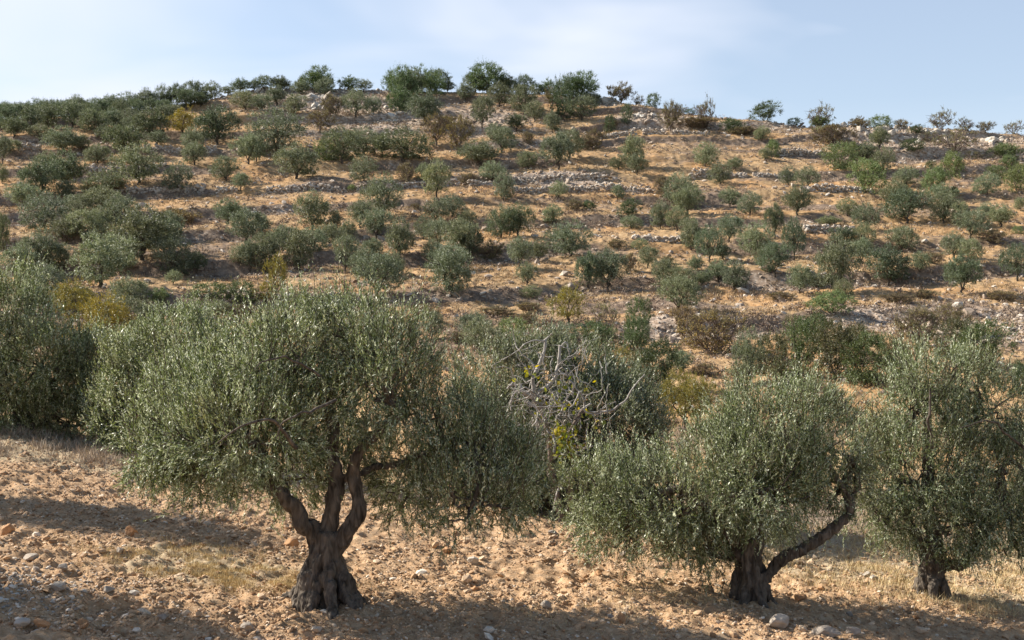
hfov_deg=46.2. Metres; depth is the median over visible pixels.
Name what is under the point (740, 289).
rubble
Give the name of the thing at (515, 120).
olive tree
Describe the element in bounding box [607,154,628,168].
olive tree
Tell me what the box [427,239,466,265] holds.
olive tree
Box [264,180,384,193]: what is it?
dry stone wall
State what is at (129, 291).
olive tree
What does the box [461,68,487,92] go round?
olive tree
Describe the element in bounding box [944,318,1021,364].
bush
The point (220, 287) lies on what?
bush
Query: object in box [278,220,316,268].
olive tree
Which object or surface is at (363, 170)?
olive tree
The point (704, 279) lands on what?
olive tree
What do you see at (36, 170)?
olive tree
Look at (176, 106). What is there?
olive tree
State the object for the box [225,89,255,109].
olive tree
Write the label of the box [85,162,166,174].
dry stone wall
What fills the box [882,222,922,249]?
olive tree
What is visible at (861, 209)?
olive tree
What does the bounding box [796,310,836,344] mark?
bush
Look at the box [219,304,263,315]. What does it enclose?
bush
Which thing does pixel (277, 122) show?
olive tree
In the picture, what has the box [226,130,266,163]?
olive tree
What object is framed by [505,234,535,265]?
olive tree
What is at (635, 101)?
bush
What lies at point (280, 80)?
olive tree
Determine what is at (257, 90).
rock outcrop
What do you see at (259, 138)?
olive tree
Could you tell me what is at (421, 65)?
oak tree
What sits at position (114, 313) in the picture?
fig tree
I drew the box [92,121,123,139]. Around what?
olive tree
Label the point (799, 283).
olive tree
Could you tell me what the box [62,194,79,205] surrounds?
olive tree
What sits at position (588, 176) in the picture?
dry stone wall
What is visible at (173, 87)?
olive tree
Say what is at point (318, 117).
almond tree
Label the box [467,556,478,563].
rock
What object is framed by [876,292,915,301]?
bush
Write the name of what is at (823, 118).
bush
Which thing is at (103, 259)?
olive tree
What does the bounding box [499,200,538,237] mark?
olive tree
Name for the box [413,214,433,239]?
olive tree
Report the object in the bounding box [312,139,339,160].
bush
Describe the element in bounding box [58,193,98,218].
olive tree
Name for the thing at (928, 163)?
bush
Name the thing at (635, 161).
olive tree
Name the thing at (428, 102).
olive tree
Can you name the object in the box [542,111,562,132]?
olive tree
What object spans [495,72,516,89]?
olive tree
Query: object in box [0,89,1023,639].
ground
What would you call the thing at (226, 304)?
olive tree
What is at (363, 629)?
rock
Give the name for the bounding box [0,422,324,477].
weeds
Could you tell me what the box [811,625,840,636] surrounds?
rock
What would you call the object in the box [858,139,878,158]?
olive tree
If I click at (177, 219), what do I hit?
olive tree
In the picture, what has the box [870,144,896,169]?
olive tree
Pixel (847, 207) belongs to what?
olive tree
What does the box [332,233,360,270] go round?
olive tree
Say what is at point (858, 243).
olive tree
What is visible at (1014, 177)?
bush
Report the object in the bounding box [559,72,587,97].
oak tree
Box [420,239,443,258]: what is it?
olive tree
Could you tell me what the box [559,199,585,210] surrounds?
bush
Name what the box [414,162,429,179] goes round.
olive tree
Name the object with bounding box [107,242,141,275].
olive tree
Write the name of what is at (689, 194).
olive tree
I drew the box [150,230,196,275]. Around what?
olive tree
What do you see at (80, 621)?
rock
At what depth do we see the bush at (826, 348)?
54.63 m
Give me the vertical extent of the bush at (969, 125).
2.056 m
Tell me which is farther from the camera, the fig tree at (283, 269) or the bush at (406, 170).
the bush at (406, 170)
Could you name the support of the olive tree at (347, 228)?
on the ground at (534, 571)
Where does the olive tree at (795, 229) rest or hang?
on the ground at (534, 571)
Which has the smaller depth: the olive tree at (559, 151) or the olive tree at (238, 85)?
the olive tree at (559, 151)
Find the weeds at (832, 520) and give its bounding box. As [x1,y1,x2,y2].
[363,480,1016,564]
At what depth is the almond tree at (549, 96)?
148.96 m
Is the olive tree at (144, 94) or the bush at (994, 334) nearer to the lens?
the bush at (994, 334)
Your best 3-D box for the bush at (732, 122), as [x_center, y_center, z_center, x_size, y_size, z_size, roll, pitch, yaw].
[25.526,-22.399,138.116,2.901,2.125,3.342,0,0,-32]
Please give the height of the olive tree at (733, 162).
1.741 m
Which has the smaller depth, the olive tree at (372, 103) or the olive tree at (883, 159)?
the olive tree at (883, 159)
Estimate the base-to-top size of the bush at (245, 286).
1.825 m
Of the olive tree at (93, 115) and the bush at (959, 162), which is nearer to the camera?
the bush at (959, 162)
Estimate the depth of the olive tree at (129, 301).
70.62 m
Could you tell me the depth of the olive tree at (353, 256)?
85.20 m
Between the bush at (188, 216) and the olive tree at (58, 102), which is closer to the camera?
the bush at (188, 216)
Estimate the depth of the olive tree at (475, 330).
61.93 m
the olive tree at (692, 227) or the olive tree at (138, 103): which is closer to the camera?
the olive tree at (692, 227)
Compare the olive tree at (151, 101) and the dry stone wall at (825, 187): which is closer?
the dry stone wall at (825, 187)
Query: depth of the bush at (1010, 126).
139.76 m
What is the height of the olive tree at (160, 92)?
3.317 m
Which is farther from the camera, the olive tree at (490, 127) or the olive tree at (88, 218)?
the olive tree at (490, 127)
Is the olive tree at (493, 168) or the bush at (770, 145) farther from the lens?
the bush at (770, 145)
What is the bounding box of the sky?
[0,0,1023,134]
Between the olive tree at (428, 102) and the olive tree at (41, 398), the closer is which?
the olive tree at (41, 398)
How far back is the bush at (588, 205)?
106.40 m
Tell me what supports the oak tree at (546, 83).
on the ground at (534, 571)
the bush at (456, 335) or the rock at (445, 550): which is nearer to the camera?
the rock at (445, 550)
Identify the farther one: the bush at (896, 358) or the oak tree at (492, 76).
the oak tree at (492, 76)
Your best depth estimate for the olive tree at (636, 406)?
25.20 m
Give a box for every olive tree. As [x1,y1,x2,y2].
[0,101,20,118]
[0,113,27,138]
[0,114,9,129]
[0,134,11,163]
[0,165,9,183]
[0,210,11,255]
[0,240,41,277]
[0,240,143,441]
[2,181,40,208]
[5,101,26,116]
[6,138,23,152]
[12,281,51,308]
[14,153,66,200]
[15,226,67,271]
[17,103,47,130]
[17,187,72,231]
[18,258,71,302]
[25,97,45,105]
[25,122,54,140]
[29,150,62,164]
[35,123,84,154]
[36,102,58,127]
[41,211,84,244]
[42,240,80,271]
[44,98,59,105]
[44,146,89,183]
[46,101,64,118]
[53,97,71,114]
[53,98,87,128]
[53,282,94,303]
[54,178,76,196]
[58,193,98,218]
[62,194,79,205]
[62,223,142,287]
[64,206,113,238]
[66,94,87,106]
[69,101,92,112]
[70,132,91,152]
[75,107,111,133]
[75,278,256,454]
[79,104,103,123]
[79,184,126,209]
[80,167,127,194]
[83,142,111,162]
[86,97,99,106]
[88,95,110,114]
[91,208,119,232]
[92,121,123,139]
[93,236,575,619]
[94,292,143,323]
[97,189,144,227]
[99,119,150,153]
[101,106,122,123]
[102,93,122,105]
[104,201,188,259]
[105,99,132,113]
[105,273,152,308]
[107,138,167,184]
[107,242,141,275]
[114,106,138,126]
[115,91,138,106]
[119,115,149,131]
[127,97,147,114]
[131,106,168,138]
[134,299,162,322]
[136,87,157,104]
[143,96,159,111]
[143,129,170,143]
[145,93,161,105]
[148,212,189,253]
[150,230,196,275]
[152,82,171,104]
[152,206,185,238]
[154,103,174,118]
[155,99,177,109]
[160,159,194,189]
[161,92,177,102]
[164,270,182,283]
[168,80,184,104]
[169,104,182,115]
[170,85,198,110]
[179,126,205,149]
[179,141,209,164]
[181,80,208,100]
[186,250,208,272]
[191,91,210,105]
[191,102,242,144]
[201,298,231,316]
[202,80,222,98]
[207,154,240,180]
[211,197,247,221]
[219,86,236,95]
[224,205,270,242]
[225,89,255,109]
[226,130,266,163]
[228,76,251,90]
[228,241,251,262]
[229,171,251,190]
[237,234,261,271]
[241,131,269,161]
[243,105,308,153]
[246,80,262,89]
[249,93,273,107]
[250,229,284,272]
[252,213,272,230]
[253,75,275,90]
[264,83,287,105]
[268,75,291,87]
[270,223,295,248]
[271,140,324,178]
[273,81,290,89]
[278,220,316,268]
[281,93,307,112]
[288,188,335,230]
[289,78,312,93]
[300,225,329,250]
[311,222,346,243]
[312,76,335,94]
[319,124,366,163]
[329,209,342,227]
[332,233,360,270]
[338,218,357,238]
[340,87,370,116]
[342,125,383,154]
[346,199,372,227]
[346,247,410,295]
[347,153,378,180]
[347,244,377,272]
[354,77,374,91]
[354,203,394,238]
[356,169,405,215]
[360,235,384,253]
[365,94,382,113]
[369,123,436,162]
[372,130,390,153]
[383,214,416,256]
[383,249,405,271]
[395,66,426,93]
[401,86,445,122]
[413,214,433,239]
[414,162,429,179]
[420,65,452,86]
[420,155,454,196]
[420,195,451,219]
[420,215,449,242]
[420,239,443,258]
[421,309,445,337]
[423,240,475,296]
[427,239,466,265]
[434,292,694,525]
[438,213,482,248]
[440,192,466,216]
[443,79,456,91]
[450,138,503,166]
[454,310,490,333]
[455,79,475,101]
[457,208,479,224]
[458,227,484,258]
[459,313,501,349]
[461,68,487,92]
[469,90,495,127]
[477,159,506,181]
[482,202,517,237]
[484,123,504,136]
[486,80,511,106]
[486,122,519,152]
[492,171,516,200]
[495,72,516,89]
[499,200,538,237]
[502,113,527,131]
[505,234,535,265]
[506,82,540,114]
[512,74,535,90]
[513,260,540,284]
[514,150,537,168]
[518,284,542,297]
[521,99,545,121]
[528,239,550,258]
[536,129,575,168]
[540,204,564,224]
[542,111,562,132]
[543,219,596,256]
[543,333,903,607]
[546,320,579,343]
[548,179,568,199]
[560,124,585,157]
[567,93,598,119]
[573,247,599,289]
[583,92,600,103]
[586,243,630,289]
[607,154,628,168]
[610,184,625,199]
[618,133,646,164]
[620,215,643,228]
[626,151,649,174]
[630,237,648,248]
[636,243,660,267]
[647,198,672,228]
[648,254,679,285]
[650,270,706,309]
[659,168,699,200]
[663,264,698,283]
[664,206,690,230]
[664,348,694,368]
[666,182,708,213]
[677,215,704,249]
[686,254,705,270]
[691,139,719,166]
[692,221,724,261]
[693,270,712,285]
[702,258,729,281]
[706,160,732,183]
[713,212,746,241]
[713,240,731,259]
[717,186,742,206]
[720,257,750,289]
[727,156,742,170]
[730,321,766,381]
[736,190,763,213]
[736,219,776,254]
[751,248,767,265]
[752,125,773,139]
[754,241,793,277]
[758,146,774,159]
[762,200,784,238]
[777,164,796,184]
[779,182,816,215]
[780,212,805,259]
[785,260,813,292]
[792,165,822,185]
[806,271,824,287]
[809,230,866,289]
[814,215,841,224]
[822,311,1023,601]
[827,225,858,246]
[833,277,854,297]
[836,196,860,215]
[849,222,877,242]
[850,198,880,229]
[851,234,873,263]
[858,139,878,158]
[863,241,915,285]
[869,125,891,148]
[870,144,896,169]
[878,179,913,200]
[878,185,932,222]
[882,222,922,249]
[892,165,921,185]
[909,250,932,272]
[926,181,961,202]
[927,191,963,222]
[934,228,968,256]
[942,249,985,294]
[950,199,972,221]
[952,208,993,238]
[955,237,986,260]
[969,170,1003,194]
[976,201,994,216]
[985,202,1018,226]
[996,240,1023,280]
[997,404,1023,560]
[1013,197,1023,210]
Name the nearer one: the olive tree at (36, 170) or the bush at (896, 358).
the bush at (896, 358)
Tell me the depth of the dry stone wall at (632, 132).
135.71 m
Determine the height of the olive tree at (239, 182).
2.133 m
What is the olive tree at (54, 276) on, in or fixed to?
on the ground at (534, 571)
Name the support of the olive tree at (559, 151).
on the ground at (534, 571)
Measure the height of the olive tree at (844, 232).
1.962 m
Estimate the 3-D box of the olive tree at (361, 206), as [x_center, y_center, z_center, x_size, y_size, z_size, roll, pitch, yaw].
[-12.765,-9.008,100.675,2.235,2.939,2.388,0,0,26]
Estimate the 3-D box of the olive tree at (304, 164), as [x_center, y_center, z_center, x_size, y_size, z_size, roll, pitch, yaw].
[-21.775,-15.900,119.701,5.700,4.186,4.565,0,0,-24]
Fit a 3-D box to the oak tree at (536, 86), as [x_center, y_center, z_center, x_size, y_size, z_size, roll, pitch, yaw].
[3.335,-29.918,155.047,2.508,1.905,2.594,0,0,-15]
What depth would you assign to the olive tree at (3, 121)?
139.19 m
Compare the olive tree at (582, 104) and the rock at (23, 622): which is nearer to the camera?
the rock at (23, 622)
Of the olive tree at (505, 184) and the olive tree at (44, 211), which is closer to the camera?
the olive tree at (44, 211)
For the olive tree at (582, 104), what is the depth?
142.28 m
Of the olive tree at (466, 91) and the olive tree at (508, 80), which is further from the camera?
the olive tree at (508, 80)
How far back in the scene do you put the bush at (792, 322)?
62.93 m
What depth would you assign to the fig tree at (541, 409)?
23.34 m
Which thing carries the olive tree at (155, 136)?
on the ground at (534, 571)
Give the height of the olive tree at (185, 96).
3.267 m
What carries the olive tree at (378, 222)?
on the ground at (534, 571)
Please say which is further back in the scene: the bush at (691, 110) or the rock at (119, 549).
the bush at (691, 110)
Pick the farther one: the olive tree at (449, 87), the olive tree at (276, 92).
the olive tree at (449, 87)
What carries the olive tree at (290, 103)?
on the ground at (534, 571)
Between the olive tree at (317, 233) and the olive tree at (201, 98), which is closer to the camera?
the olive tree at (317, 233)
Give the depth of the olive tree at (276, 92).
148.64 m
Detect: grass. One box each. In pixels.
[0,90,1023,462]
[13,531,811,638]
[623,512,1023,621]
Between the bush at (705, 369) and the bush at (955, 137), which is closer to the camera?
the bush at (705, 369)
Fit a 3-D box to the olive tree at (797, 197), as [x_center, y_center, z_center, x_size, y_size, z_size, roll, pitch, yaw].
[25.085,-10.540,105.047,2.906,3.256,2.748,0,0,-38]
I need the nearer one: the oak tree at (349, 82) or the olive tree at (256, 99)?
the olive tree at (256, 99)
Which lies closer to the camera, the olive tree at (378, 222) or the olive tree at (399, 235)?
the olive tree at (399, 235)
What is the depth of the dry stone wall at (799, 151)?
129.06 m
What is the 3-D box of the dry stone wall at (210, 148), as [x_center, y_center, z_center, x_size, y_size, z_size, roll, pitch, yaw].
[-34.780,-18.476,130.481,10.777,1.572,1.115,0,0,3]
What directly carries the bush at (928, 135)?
on the ground at (534, 571)
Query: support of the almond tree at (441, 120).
on the ground at (534, 571)
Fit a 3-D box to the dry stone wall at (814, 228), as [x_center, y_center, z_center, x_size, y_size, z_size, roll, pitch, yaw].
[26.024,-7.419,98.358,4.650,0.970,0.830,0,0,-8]
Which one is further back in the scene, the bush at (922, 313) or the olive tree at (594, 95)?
the olive tree at (594, 95)
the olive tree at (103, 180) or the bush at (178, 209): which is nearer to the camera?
the bush at (178, 209)
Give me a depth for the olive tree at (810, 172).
115.62 m
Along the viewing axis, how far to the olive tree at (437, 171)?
111.33 m
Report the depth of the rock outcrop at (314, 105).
146.66 m
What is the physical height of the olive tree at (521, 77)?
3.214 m
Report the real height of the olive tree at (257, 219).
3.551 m
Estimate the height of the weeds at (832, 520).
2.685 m
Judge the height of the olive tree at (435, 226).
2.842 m
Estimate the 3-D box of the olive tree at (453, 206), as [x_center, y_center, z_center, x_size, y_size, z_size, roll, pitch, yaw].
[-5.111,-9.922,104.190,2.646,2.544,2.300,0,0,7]
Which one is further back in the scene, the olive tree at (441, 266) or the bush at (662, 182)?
the bush at (662, 182)
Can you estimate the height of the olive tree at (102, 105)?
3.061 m
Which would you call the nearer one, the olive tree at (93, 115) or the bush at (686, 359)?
the bush at (686, 359)
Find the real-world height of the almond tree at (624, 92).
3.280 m
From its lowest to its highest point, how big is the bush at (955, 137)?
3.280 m
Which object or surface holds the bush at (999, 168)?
on the ground at (534, 571)
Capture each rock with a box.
[1,523,14,535]
[13,617,30,627]
[23,553,38,560]
[33,618,50,627]
[51,581,66,591]
[57,563,67,569]
[77,618,88,625]
[104,586,114,592]
[116,547,123,552]
[125,525,138,536]
[157,613,167,620]
[240,622,253,630]
[284,538,298,547]
[311,626,322,632]
[358,627,368,633]
[443,547,451,552]
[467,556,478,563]
[471,586,479,590]
[540,600,550,608]
[548,530,556,534]
[617,612,625,623]
[769,613,788,628]
[794,594,806,600]
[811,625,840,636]
[846,626,860,636]
[863,571,870,577]
[870,574,878,580]
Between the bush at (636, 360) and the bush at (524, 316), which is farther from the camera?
the bush at (524, 316)
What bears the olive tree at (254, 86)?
on the ground at (534, 571)
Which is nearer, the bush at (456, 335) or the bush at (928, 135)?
the bush at (456, 335)
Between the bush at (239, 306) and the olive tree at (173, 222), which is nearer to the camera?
the bush at (239, 306)
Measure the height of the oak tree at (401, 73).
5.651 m
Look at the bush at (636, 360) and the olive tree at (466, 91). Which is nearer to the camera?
the bush at (636, 360)
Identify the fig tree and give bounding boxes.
[48,275,103,327]
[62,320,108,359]
[76,289,135,334]
[162,103,198,133]
[251,277,278,303]
[262,251,289,297]
[492,333,644,520]
[545,279,588,323]
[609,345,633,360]
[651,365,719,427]
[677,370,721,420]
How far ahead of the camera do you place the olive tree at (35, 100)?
146.81 m
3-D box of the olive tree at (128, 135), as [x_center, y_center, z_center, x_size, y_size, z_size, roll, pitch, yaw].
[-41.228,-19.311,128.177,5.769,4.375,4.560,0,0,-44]
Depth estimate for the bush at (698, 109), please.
147.69 m
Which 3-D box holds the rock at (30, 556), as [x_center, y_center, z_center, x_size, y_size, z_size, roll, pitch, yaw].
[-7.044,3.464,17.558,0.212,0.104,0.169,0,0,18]
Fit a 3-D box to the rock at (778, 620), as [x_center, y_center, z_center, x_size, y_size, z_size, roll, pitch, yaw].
[3.874,4.371,17.452,0.314,0.207,0.285,0,0,0]
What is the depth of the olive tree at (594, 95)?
149.67 m
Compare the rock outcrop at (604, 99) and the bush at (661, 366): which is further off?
the rock outcrop at (604, 99)
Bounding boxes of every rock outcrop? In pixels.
[250,86,297,92]
[297,91,330,99]
[311,102,324,109]
[385,111,404,121]
[600,96,619,103]
[633,112,656,118]
[826,121,851,126]
[857,126,919,143]
[869,124,907,129]
[916,128,947,140]
[958,136,1008,142]
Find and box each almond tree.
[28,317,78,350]
[305,108,336,132]
[419,110,450,144]
[438,112,476,153]
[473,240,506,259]
[542,86,561,103]
[605,80,635,103]
[657,98,684,132]
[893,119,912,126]
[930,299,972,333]
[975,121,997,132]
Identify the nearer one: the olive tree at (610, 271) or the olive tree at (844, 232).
the olive tree at (610, 271)
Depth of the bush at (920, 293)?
77.47 m
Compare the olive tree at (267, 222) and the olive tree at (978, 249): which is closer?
the olive tree at (978, 249)
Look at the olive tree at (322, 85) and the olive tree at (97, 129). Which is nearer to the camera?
the olive tree at (97, 129)
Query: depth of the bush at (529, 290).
79.43 m
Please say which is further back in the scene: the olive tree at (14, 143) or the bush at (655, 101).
the bush at (655, 101)
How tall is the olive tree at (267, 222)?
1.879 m
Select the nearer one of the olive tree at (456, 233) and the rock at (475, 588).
the rock at (475, 588)
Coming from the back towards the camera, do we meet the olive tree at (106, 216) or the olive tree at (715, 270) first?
the olive tree at (106, 216)
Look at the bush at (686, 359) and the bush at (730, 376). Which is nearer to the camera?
the bush at (730, 376)
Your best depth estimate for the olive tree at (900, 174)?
116.80 m
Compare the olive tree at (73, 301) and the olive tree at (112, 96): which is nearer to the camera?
the olive tree at (73, 301)
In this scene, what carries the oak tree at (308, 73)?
on the ground at (534, 571)
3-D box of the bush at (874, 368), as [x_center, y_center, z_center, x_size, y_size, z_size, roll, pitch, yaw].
[15.940,1.749,53.417,3.001,3.316,3.498,0,0,14]
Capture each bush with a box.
[74,181,98,192]
[106,177,130,188]
[122,319,146,333]
[145,285,170,303]
[160,207,187,212]
[161,208,204,224]
[187,281,234,302]
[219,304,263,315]
[224,277,258,303]
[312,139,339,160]
[315,91,343,115]
[346,184,357,190]
[394,161,416,181]
[407,304,441,318]
[409,203,419,209]
[445,330,463,342]
[457,172,477,183]
[478,305,516,315]
[492,313,532,340]
[516,302,545,310]
[516,310,540,326]
[519,131,535,143]
[549,71,574,119]
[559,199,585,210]
[568,318,626,353]
[576,136,590,149]
[580,200,596,210]
[581,126,609,148]
[590,301,620,335]
[602,114,616,132]
[604,119,620,126]
[607,238,626,248]
[616,196,642,216]
[619,102,633,124]
[620,313,650,352]
[622,253,640,271]
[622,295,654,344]
[625,346,651,372]
[629,334,687,392]
[631,94,644,104]
[644,92,661,107]
[652,175,668,197]
[660,116,719,127]
[660,255,676,263]
[668,303,699,326]
[674,304,749,352]
[684,108,694,114]
[691,362,715,375]
[693,104,704,115]
[695,94,716,128]
[718,117,745,132]
[728,126,757,134]
[728,368,749,382]
[747,99,784,120]
[752,326,794,374]
[765,139,781,156]
[766,290,797,300]
[766,360,806,381]
[779,310,830,372]
[780,307,801,350]
[785,117,802,125]
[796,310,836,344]
[803,101,836,125]
[803,288,859,313]
[805,313,866,380]
[807,122,859,143]
[808,115,830,125]
[810,118,825,126]
[816,140,863,169]
[831,319,878,361]
[836,403,860,422]
[837,328,899,386]
[844,141,858,154]
[845,156,888,193]
[847,118,870,127]
[867,114,895,127]
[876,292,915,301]
[877,337,919,385]
[892,301,944,346]
[898,138,925,151]
[903,288,941,298]
[906,124,926,134]
[918,129,938,141]
[918,164,952,193]
[921,252,945,263]
[923,159,936,168]
[926,104,956,127]
[928,314,980,359]
[931,124,978,151]
[940,150,967,178]
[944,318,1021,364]
[954,116,975,130]
[961,150,990,158]
[971,227,1013,243]
[981,290,1019,300]
[984,165,1008,178]
[985,141,1023,158]
[999,153,1018,169]
[1001,161,1023,192]
[1002,119,1023,133]
[1008,358,1023,398]
[1010,225,1023,233]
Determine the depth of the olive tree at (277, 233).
91.66 m
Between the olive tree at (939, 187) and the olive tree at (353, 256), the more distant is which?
the olive tree at (939, 187)
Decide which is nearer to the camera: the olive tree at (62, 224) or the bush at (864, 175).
the olive tree at (62, 224)
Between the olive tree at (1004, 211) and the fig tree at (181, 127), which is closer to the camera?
the olive tree at (1004, 211)
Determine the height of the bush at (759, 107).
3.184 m
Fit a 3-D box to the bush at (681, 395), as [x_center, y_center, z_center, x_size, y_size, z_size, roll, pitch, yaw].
[6.491,2.987,46.102,2.393,2.562,2.236,0,0,-18]
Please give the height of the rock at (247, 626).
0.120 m
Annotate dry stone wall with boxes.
[16,142,41,150]
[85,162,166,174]
[115,183,237,194]
[143,143,239,154]
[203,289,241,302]
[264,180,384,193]
[385,178,494,189]
[510,182,654,193]
[512,172,608,183]
[600,127,704,138]
[631,234,689,243]
[647,114,700,120]
[689,168,792,179]
[769,147,829,157]
[800,183,873,193]
[803,224,855,233]
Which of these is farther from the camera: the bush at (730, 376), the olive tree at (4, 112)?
the olive tree at (4, 112)
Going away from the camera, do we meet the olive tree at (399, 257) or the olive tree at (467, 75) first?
the olive tree at (399, 257)
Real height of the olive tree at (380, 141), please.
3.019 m
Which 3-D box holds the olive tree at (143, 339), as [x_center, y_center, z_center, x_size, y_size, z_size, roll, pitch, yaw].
[-7.689,1.352,26.972,4.434,4.654,3.194,0,0,0]
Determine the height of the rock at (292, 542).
0.175 m
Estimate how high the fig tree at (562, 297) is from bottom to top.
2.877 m
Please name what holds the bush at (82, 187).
on the ground at (534, 571)
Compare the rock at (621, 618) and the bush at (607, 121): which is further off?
the bush at (607, 121)
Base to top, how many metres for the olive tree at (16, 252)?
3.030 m
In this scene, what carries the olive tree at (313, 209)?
on the ground at (534, 571)
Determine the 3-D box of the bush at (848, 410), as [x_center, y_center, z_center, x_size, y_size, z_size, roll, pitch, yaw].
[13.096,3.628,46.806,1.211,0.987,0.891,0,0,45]
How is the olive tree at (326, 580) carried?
on the ground at (534, 571)
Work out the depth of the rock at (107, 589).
16.05 m
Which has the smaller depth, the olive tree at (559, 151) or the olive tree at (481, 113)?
the olive tree at (559, 151)
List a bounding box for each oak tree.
[299,64,335,89]
[309,71,331,86]
[337,74,361,89]
[380,67,396,90]
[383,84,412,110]
[386,63,418,99]
[411,63,429,91]
[414,70,446,95]
[466,60,512,93]
[528,82,546,93]
[538,78,555,93]
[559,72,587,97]
[563,69,601,96]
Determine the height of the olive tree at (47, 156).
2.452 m
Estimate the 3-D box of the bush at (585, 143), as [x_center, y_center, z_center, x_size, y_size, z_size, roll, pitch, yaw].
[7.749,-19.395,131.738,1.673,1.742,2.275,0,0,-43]
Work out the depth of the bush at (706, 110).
140.56 m
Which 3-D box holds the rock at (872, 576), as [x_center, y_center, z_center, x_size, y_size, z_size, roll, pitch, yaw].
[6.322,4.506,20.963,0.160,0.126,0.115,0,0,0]
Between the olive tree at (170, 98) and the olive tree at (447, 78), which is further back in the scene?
the olive tree at (447, 78)
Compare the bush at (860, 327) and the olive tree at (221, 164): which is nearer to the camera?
the bush at (860, 327)
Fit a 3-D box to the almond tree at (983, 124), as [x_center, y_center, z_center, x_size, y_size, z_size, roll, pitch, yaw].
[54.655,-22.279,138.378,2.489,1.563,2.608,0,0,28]
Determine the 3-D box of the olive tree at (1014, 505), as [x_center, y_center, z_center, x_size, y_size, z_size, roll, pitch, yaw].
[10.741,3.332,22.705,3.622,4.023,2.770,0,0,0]
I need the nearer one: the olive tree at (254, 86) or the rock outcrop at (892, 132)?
the rock outcrop at (892, 132)
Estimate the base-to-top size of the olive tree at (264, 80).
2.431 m
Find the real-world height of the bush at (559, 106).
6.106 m
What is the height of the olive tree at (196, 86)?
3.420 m
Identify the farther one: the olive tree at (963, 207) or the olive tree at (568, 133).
the olive tree at (568, 133)
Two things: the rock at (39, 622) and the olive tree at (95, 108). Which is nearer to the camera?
the rock at (39, 622)
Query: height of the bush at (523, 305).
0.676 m
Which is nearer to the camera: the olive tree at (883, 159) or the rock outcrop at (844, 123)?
the olive tree at (883, 159)
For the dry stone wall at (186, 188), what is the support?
on the ground at (534, 571)
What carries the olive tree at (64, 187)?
on the ground at (534, 571)
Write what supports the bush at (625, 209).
on the ground at (534, 571)
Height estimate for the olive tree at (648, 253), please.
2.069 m
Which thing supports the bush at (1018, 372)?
on the ground at (534, 571)
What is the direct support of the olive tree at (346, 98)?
on the ground at (534, 571)
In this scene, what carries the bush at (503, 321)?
on the ground at (534, 571)
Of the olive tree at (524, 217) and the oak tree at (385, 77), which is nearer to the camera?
the olive tree at (524, 217)
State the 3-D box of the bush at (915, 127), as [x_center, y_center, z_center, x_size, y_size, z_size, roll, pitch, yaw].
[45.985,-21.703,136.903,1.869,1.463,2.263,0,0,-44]
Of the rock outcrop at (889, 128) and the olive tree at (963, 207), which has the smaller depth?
the olive tree at (963, 207)
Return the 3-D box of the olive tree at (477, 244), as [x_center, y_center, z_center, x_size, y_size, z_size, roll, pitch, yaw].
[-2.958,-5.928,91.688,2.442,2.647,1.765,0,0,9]
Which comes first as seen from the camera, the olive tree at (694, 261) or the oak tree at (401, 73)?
the olive tree at (694, 261)
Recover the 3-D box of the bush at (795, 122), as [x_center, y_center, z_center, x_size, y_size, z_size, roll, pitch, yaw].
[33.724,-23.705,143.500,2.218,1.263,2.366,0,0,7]
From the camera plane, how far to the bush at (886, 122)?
142.19 m
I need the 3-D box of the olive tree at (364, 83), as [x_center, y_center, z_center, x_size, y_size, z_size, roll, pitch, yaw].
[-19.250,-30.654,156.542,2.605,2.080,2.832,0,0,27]
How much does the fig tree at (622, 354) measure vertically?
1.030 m
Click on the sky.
(897, 59)
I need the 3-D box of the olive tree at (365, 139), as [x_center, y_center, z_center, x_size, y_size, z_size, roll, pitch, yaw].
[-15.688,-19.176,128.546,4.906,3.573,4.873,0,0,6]
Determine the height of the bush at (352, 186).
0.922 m
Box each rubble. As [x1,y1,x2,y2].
[0,87,1023,415]
[0,553,151,616]
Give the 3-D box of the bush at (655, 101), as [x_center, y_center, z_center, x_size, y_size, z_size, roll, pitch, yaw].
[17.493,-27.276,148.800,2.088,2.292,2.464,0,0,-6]
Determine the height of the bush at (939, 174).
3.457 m
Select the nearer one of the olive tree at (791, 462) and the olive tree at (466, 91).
the olive tree at (791, 462)
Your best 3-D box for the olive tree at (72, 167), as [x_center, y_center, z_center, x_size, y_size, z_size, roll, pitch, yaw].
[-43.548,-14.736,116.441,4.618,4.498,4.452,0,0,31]
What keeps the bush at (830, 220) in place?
on the ground at (534, 571)
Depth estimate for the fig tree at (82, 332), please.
58.77 m
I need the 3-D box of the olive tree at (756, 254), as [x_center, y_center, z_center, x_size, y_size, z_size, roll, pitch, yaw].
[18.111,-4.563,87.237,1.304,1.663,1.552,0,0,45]
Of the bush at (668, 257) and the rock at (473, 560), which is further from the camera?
the bush at (668, 257)
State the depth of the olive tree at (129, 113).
138.77 m
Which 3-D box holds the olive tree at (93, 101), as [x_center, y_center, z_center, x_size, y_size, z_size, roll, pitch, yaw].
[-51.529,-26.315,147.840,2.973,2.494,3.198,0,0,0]

